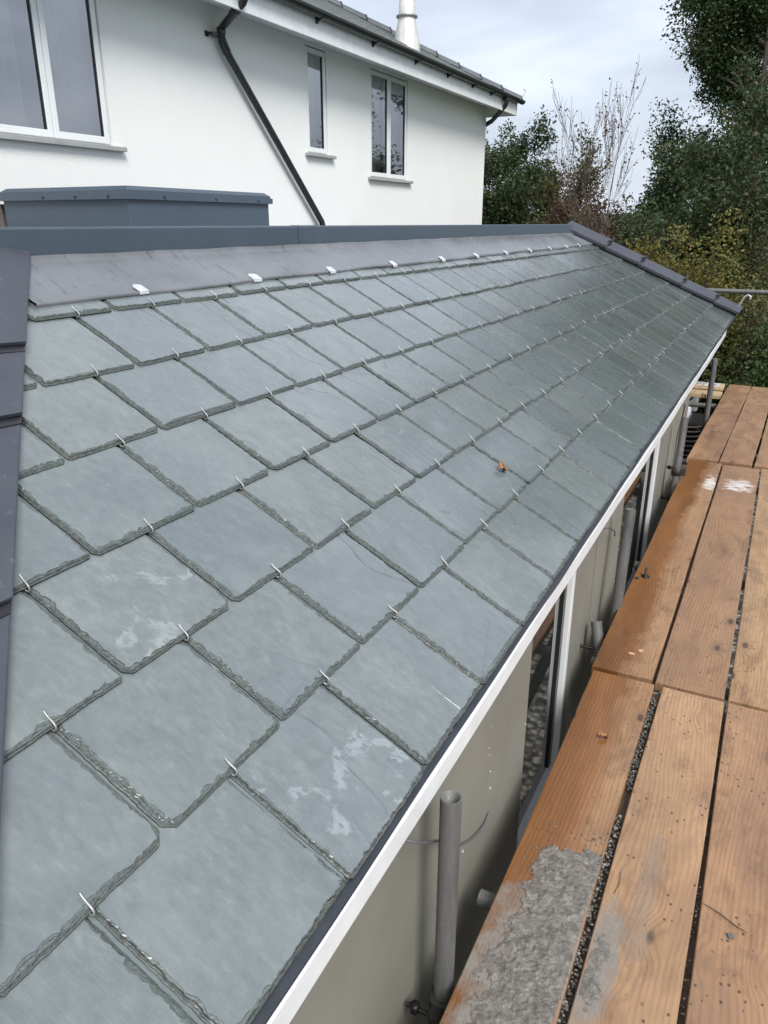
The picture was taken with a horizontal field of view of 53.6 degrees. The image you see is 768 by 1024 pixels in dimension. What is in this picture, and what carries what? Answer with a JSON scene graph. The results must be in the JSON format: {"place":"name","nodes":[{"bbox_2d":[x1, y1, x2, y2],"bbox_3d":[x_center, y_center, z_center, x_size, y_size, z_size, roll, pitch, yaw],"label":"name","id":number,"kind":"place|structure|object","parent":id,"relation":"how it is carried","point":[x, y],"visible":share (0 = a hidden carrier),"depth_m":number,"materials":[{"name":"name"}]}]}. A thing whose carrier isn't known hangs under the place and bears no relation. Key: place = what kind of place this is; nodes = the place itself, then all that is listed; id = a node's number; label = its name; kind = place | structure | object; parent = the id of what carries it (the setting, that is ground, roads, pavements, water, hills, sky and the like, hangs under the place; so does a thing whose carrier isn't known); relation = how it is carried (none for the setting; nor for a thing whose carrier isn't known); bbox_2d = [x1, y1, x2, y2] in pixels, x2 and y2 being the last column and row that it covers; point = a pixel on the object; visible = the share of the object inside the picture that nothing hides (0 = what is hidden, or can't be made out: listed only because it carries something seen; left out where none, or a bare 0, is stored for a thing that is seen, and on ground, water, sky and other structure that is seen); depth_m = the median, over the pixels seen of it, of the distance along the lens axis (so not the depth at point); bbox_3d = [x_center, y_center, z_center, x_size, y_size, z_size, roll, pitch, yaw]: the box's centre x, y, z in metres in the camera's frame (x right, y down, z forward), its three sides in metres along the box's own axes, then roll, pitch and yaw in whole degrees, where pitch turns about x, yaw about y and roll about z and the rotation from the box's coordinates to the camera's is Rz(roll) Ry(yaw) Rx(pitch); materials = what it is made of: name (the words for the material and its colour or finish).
{"place":"outdoors","nodes":[
{"label":"outdoors","id":0,"kind":"place"},
{"bbox_2d":[338,0,767,215],"label":"sky","id":1,"kind":"structure","parent":0,"point":[517,45],"materials":[{"name":"white"}]},
{"bbox_2d":[529,211,626,227],"bbox_3d":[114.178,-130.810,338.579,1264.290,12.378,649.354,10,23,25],"label":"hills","id":2,"kind":"structure","parent":0,"point":[594,219],"depth_m":436.18,"materials":[{"name":"green plant"}]},
{"bbox_2d":[601,230,767,331],"bbox_3d":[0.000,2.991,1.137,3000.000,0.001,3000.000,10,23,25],"label":"ground","id":3,"kind":"structure","parent":0,"point":[716,275],"depth_m":31.95,"materials":[{"name":"green plant"}]},
{"bbox_2d":[483,128,501,189],"bbox_3d":[2.806,-12.486,31.669,4.859,7.261,4.810,-9,23,-22],"label":"tree","id":4,"kind":"object","parent":3,"relation":"on","point":[486,175],"visible":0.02,"depth_m":30.53,"materials":[{"name":"green plant"}]},
{"bbox_2d":[482,104,560,224],"bbox_3d":[4.992,-12.034,30.254,4.512,7.473,5.566,19,28,40],"label":"tree","id":5,"kind":"object","parent":3,"relation":"on","point":[502,205],"visible":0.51,"depth_m":28.62,"materials":[{"name":"green plant"}]},
{"bbox_2d":[522,122,612,231],"bbox_3d":[6.318,-9.920,26.186,3.192,6.407,3.817,5,21,12],"label":"tree","id":6,"kind":"object","parent":3,"relation":"on","point":[541,200],"visible":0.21,"depth_m":26.07,"materials":[{"name":"green plant"}]},
{"bbox_2d":[542,155,595,229],"bbox_3d":[4.780,-6.805,20.101,1.803,4.860,2.088,10,23,25],"label":"tree","id":7,"kind":"object","parent":3,"relation":"on","point":[561,214],"visible":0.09,"depth_m":19.71,"materials":[{"name":"brown plant"}]},
{"bbox_2d":[548,56,645,235],"bbox_3d":[4.537,-6.764,17.607,2.135,6.560,2.076,-18,27,-38],"label":"bare tree","id":8,"kind":"object","parent":3,"relation":"on","point":[612,136],"visible":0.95,"depth_m":17.05,"materials":[{"name":"grey plant"}]},
{"bbox_2d":[577,176,648,244],"bbox_3d":[6.222,-6.807,20.778,2.502,4.380,1.884,3,21,8],"label":"tree","id":9,"kind":"object","parent":3,"relation":"on","point":[604,205],"visible":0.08,"depth_m":20.46,"materials":[{"name":"brown plant"}]},
{"bbox_2d":[600,222,655,257],"bbox_3d":[4.212,-3.791,14.475,2.430,3.232,2.258,-11,23,-26],"label":"bush","id":10,"kind":"object","parent":3,"relation":"on","point":[610,234],"visible":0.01,"depth_m":13.98,"materials":[{"name":"green plant"}]},
{"bbox_2d":[613,198,695,265],"bbox_3d":[5.386,-4.490,15.688,2.673,3.685,2.688,-9,22,-22],"label":"bush","id":11,"kind":"object","parent":3,"relation":"on","point":[640,230],"visible":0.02,"depth_m":15.18,"materials":[{"name":"green plant"}]},
{"bbox_2d":[603,112,717,264],"bbox_3d":[6.880,-6.863,19.162,2.641,5.661,3.619,23,31,46],"label":"tree","id":12,"kind":"object","parent":3,"relation":"on","point":[669,171],"visible":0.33,"depth_m":18.57,"materials":[{"name":"green plant"}]},
{"bbox_2d":[619,222,722,287],"bbox_3d":[4.459,-3.336,13.255,2.588,3.257,2.407,10,23,25],"label":"bush","id":13,"kind":"object","parent":3,"relation":"on","point":[658,259],"visible":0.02,"depth_m":12.76,"materials":[{"name":"green plant"}]},
{"bbox_2d":[637,49,767,306],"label":"tree","id":14,"kind":"object","parent":3,"relation":"on","point":[717,193],"visible":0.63,"depth_m":13.16,"materials":[{"name":"green plant"}]},
{"bbox_2d":[639,0,767,282],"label":"tree","id":15,"kind":"object","parent":3,"relation":"on","point":[725,33],"visible":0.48,"depth_m":23.10,"materials":[{"name":"green plant"}]},
{"bbox_2d":[693,184,767,346],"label":"bush","id":16,"kind":"object","parent":3,"relation":"on","point":[761,249],"visible":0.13,"depth_m":12.79,"materials":[{"name":"green plant"}]},
{"bbox_2d":[634,561,744,589],"bbox_3d":[2.015,0.407,3.919,1.398,0.048,0.048,10,23,25],"label":"scaffold transom","id":17,"kind":"object","parent":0,"point":[637,564],"visible":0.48,"depth_m":4.19,"materials":[{"name":"grey metal"}]},
{"bbox_2d":[681,397,703,466],"bbox_3d":[3.857,-1.037,10.044,0.950,1.202,2.008,10,23,25],"label":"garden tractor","id":18,"kind":"object","parent":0,"point":[694,423],"visible":0.12,"depth_m":9.20,"materials":[{"name":"paint"}]},
{"bbox_2d":[688,402,716,408],"bbox_3d":[3.077,-1.140,7.974,0.761,0.063,0.048,10,23,25],"label":"scaffold ledger","id":19,"kind":"object","parent":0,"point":[697,404],"visible":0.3,"depth_m":7.86,"materials":[{"name":"grey metal"}]},
{"bbox_2d":[653,451,759,711],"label":"gravel yard","id":20,"kind":"structure","parent":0,"point":[734,639],"depth_m":6.56,"materials":[{"name":"grey gravel"}]},
{"bbox_2d":[0,0,525,225],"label":"house","id":21,"kind":"structure","parent":20,"relation":"on","point":[317,112],"depth_m":7.42,"materials":[{"name":"white paint"}]},
{"bbox_2d":[0,0,109,144],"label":"window","id":22,"kind":"structure","parent":21,"relation":"in","point":[52,87],"depth_m":5.76,"materials":[{"name":"white plastic"}]},
{"bbox_2d":[305,46,326,153],"bbox_3d":[-0.815,-4.541,8.536,0.135,1.155,0.439,10,23,25],"label":"window","id":23,"kind":"structure","parent":21,"relation":"in","point":[312,81],"depth_m":8.59,"materials":[{"name":"white plastic"}]},
{"bbox_2d":[370,69,406,179],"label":"window","id":24,"kind":"structure","parent":21,"relation":"in","point":[384,94],"depth_m":10.16,"materials":[{"name":"white plastic"}]},
{"bbox_2d":[0,185,751,1023],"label":"extension","id":25,"kind":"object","parent":20,"relation":"on","point":[306,589],"visible":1,"depth_m":2.02,"materials":[{"name":"stone"}]},
{"bbox_2d":[405,811,489,845],"bbox_3d":[0.189,0.808,1.956,0.047,0.508,0.684,9,23,23],"label":"cable","id":26,"kind":"object","parent":25,"relation":"attached to","point":[437,840],"visible":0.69,"depth_m":2.10,"materials":[{"name":"grey plastic"}]},
{"bbox_2d":[498,461,507,470],"bbox_3d":[0.461,-0.178,2.902,0.036,0.047,0.078,10,23,25],"label":"dead leaf","id":27,"kind":"object","parent":25,"relation":"on","point":[501,465],"visible":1,"depth_m":2.89,"materials":[{"name":"brown plant"}]},
{"bbox_2d":[516,572,575,848],"bbox_3d":[0.587,0.692,2.902,0.090,1.075,0.546,10,23,25],"label":"window","id":28,"kind":"structure","parent":25,"relation":"in","point":[550,646],"depth_m":2.97,"materials":[{"name":"white plastic"}]},
{"bbox_2d":[580,621,603,656],"bbox_3d":[0.969,1.087,3.346,0.106,1.110,0.553,-4,21,-11],"label":"scaffold pole","id":29,"kind":"object","parent":25,"relation":"attached to","point":[597,633],"visible":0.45,"depth_m":3.37,"materials":[{"name":"grey metal"}]},
{"bbox_2d":[613,439,660,597],"bbox_3d":[1.448,0.090,4.485,0.090,1.075,1.126,10,23,25],"label":"window","id":30,"kind":"structure","parent":25,"relation":"in","point":[639,496],"depth_m":4.76,"materials":[{"name":"white plastic"}]},
{"bbox_2d":[672,403,684,465],"bbox_3d":[2.109,-0.520,5.472,0.047,0.585,0.370,10,23,25],"label":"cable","id":31,"kind":"object","parent":25,"relation":"hanging from","point":[678,434],"visible":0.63,"depth_m":5.62,"materials":[{"name":"black plastic"}]},
{"bbox_2d":[406,789,461,1023],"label":"scaffold pole","id":32,"kind":"object","parent":20,"relation":"on","point":[441,991],"visible":0.75,"depth_m":1.75,"materials":[{"name":"metal"}]},
{"bbox_2d":[603,508,635,637],"bbox_3d":[1.056,0.933,3.704,0.136,1.931,0.348,10,23,25],"label":"scaffold pole","id":33,"kind":"object","parent":20,"relation":"on","point":[623,557],"visible":0.19,"depth_m":3.52,"materials":[{"name":"metal"}]},
{"bbox_2d":[660,417,688,501],"bbox_3d":[1.981,0.296,5.420,0.136,1.905,0.467,10,23,25],"label":"scaffold pole","id":34,"kind":"object","parent":20,"relation":"on","point":[677,470],"visible":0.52,"depth_m":5.28,"materials":[{"name":"metal"}]},
{"bbox_2d":[695,358,717,431],"bbox_3d":[3.008,-0.463,7.280,0.136,1.994,0.100,10,23,25],"label":"scaffold pole","id":35,"kind":"object","parent":20,"relation":"on","point":[710,390],"visible":0.41,"depth_m":7.04,"materials":[{"name":"metal"}]},
{"bbox_2d":[662,205,767,413],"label":"bush","id":36,"kind":"object","parent":20,"relation":"on","point":[708,281],"visible":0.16,"depth_m":11.50,"materials":[{"name":"green plant"}]},
{"bbox_2d":[692,277,767,418],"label":"bush","id":37,"kind":"object","parent":20,"relation":"on","point":[737,355],"visible":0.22,"depth_m":11.15,"materials":[{"name":"green plant"}]},
{"bbox_2d":[697,326,767,466],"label":"bush","id":38,"kind":"object","parent":20,"relation":"on","point":[760,379],"visible":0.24,"depth_m":10.43,"materials":[{"name":"green plant"}]},
{"bbox_2d":[707,288,767,294],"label":"guard rail","id":39,"kind":"object","parent":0,"point":[742,291],"depth_m":9.79,"materials":[{"name":"silver metal"}]},
{"bbox_3d":[2.704,0.378,4.133,0.048,0.048,10.100,10,23,25],"label":"scaffold ledger","id":40,"kind":"object","parent":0,"visible":0},
{"bbox_2d":[476,889,495,910],"bbox_3d":[0.889,1.196,1.843,1.392,0.048,0.048,10,23,25],"label":"scaffold transom","id":41,"kind":"object","parent":40,"relation":"on","point":[485,899],"visible":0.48,"depth_m":2.11,"materials":[{"name":"grey metal"}]},
{"bbox_2d":[590,656,728,700],"bbox_3d":[1.516,0.759,2.993,1.389,0.048,0.048,10,23,25],"label":"scaffold transom","id":42,"kind":"object","parent":40,"relation":"on","point":[726,692],"visible":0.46,"depth_m":3.05,"materials":[{"name":"grey metal"}]},
{"bbox_2d":[682,458,760,473],"bbox_3d":[2.991,-0.291,5.763,1.445,0.048,0.048,10,23,25],"label":"scaffold transom","id":43,"kind":"object","parent":40,"relation":"on","point":[684,462],"visible":0.06,"depth_m":6.03,"materials":[{"name":"grey metal"}]},
{"bbox_2d":[719,387,767,467],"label":"scaffold board","id":44,"kind":"object","parent":43,"relation":"on","point":[741,448],"visible":0.99,"depth_m":6.54,"materials":[{"name":"brown wood"}]},
{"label":"scaffold transom","id":45,"kind":"object","parent":40,"relation":"on","visible":0},
{"bbox_2d":[560,470,725,1023],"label":"board packing","id":46,"kind":"object","parent":45,"relation":"on","point":[622,812],"visible":0.25,"depth_m":2.17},
{"bbox_2d":[439,670,653,1023],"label":"scaffold board","id":47,"kind":"object","parent":46,"relation":"on","point":[584,788],"visible":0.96,"depth_m":2.39,"materials":[{"name":"brown wood"}]},
{"bbox_2d":[451,844,603,1023],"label":"mortar spill","id":48,"kind":"object","parent":47,"relation":"on","point":[528,971],"visible":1,"depth_m":1.90,"materials":[{"name":"grey concrete"}]},
{"bbox_2d":[456,816,606,1013],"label":"mortar crumbs","id":49,"kind":"object","parent":47,"relation":"on","point":[528,891],"visible":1,"depth_m":2.13,"materials":[{"name":"grey concrete"}]},
{"bbox_2d":[599,730,609,737],"bbox_3d":[0.771,0.782,2.666,0.035,0.028,0.026,-18,27,-39],"label":"dead leaf","id":50,"kind":"object","parent":47,"relation":"on","point":[604,735],"visible":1,"depth_m":2.67,"materials":[{"name":"brown plant"}]},
{"bbox_2d":[557,471,725,1023],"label":"grit","id":51,"kind":"object","parent":46,"relation":"on","point":[630,779],"visible":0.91,"depth_m":2.14,"materials":[{"name":"grey gravel"}]},
{"bbox_2d":[567,687,723,1023],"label":"scaffold board","id":52,"kind":"object","parent":46,"relation":"on","point":[643,922],"visible":1,"depth_m":2.11,"materials":[{"name":"brown wood"}]},
{"bbox_2d":[579,933,609,1011],"bbox_3d":[0.515,1.107,1.838,0.048,0.003,0.234,10,23,25],"label":"mortar smear","id":53,"kind":"object","parent":52,"relation":"on","point":[590,990],"visible":1,"depth_m":1.83},
{"bbox_2d":[591,460,721,683],"bbox_3d":[1.692,0.149,4.414,0.242,0.040,3.248,10,23,25],"label":"scaffold board","id":54,"kind":"object","parent":46,"relation":"on","point":[643,617],"visible":0.96,"depth_m":3.78,"materials":[{"name":"brown wood"}]},
{"bbox_2d":[635,568,649,578],"bbox_3d":[1.315,0.312,3.873,0.088,0.047,0.042,-7,22,-17],"label":"dropped bolt","id":55,"kind":"object","parent":54,"relation":"on","point":[645,575],"visible":1,"depth_m":3.87,"materials":[{"name":"black metal"}]},
{"bbox_2d":[654,465,759,701],"bbox_3d":[1.915,0.196,4.296,0.253,0.041,3.232,10,23,25],"label":"scaffold board","id":56,"kind":"object","parent":46,"relation":"on","point":[696,657],"visible":1,"depth_m":3.66,"materials":[{"name":"brown wood"}]},
{"bbox_2d":[684,703,767,1023],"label":"scaffold board","id":57,"kind":"object","parent":46,"relation":"on","point":[729,982],"visible":0.99,"depth_m":2.06,"materials":[{"name":"brown wood"}]},
{"bbox_2d":[703,903,746,932],"bbox_3d":[0.885,1.053,1.973,0.006,0.005,0.119,-17,26,-37],"label":"twig","id":58,"kind":"object","parent":57,"relation":"on","point":[725,918],"visible":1,"depth_m":1.97,"materials":[{"name":"brown wood"}]},
{"bbox_2d":[727,933,733,938],"bbox_3d":[0.877,1.073,1.925,0.014,0.006,0.013,1,21,4],"label":"stone chip","id":59,"kind":"object","parent":57,"relation":"on","point":[730,935],"visible":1,"depth_m":1.92,"materials":[{"name":"grey stone"}]},
{"bbox_2d":[727,469,767,712],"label":"scaffold board","id":60,"kind":"object","parent":45,"relation":"on","point":[749,684],"visible":1,"depth_m":3.40,"materials":[{"name":"brown wood"}]},
{"bbox_3d":[3.901,-1.223,8.214,2.200,0.048,0.048,10,23,25],"label":"scaffold transom","id":61,"kind":"object","parent":40,"relation":"on","visible":0},
{"bbox_2d":[686,384,750,462],"bbox_3d":[3.190,-0.886,7.127,0.226,0.041,3.237,11,23,26],"label":"scaffold board","id":62,"kind":"object","parent":61,"relation":"on","point":[712,441],"visible":0.97,"depth_m":6.74,"materials":[{"name":"brown wood"}]},
{"bbox_2d":[690,389,722,398],"bbox_3d":[2.792,-1.380,8.446,1.775,0.038,0.240,10,23,25],"label":"crosswise plank","id":63,"kind":"object","parent":62,"relation":"on","point":[702,393],"visible":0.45,"depth_m":8.07,"materials":[{"name":"brown wood"}]},
{"bbox_2d":[693,382,724,390],"bbox_3d":[2.904,-1.497,8.638,1.775,0.038,0.225,10,23,25],"label":"crosswise plank","id":64,"kind":"object","parent":63,"relation":"on","point":[721,387],"visible":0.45,"depth_m":8.25,"materials":[{"name":"brown wood"}]},
{"bbox_2d":[696,381,720,386],"bbox_3d":[3.553,-1.400,8.322,0.230,0.002,0.205,10,23,25],"label":"paper label","id":65,"kind":"object","parent":64,"relation":"on","point":[707,384],"visible":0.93,"depth_m":8.30,"materials":[{"name":"white paper"}]},
{"bbox_2d":[754,419,767,471],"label":"scaffold board","id":66,"kind":"object","parent":61,"relation":"on","point":[761,462],"visible":0.99,"depth_m":5.92,"materials":[{"name":"brown wood"}]}
]}

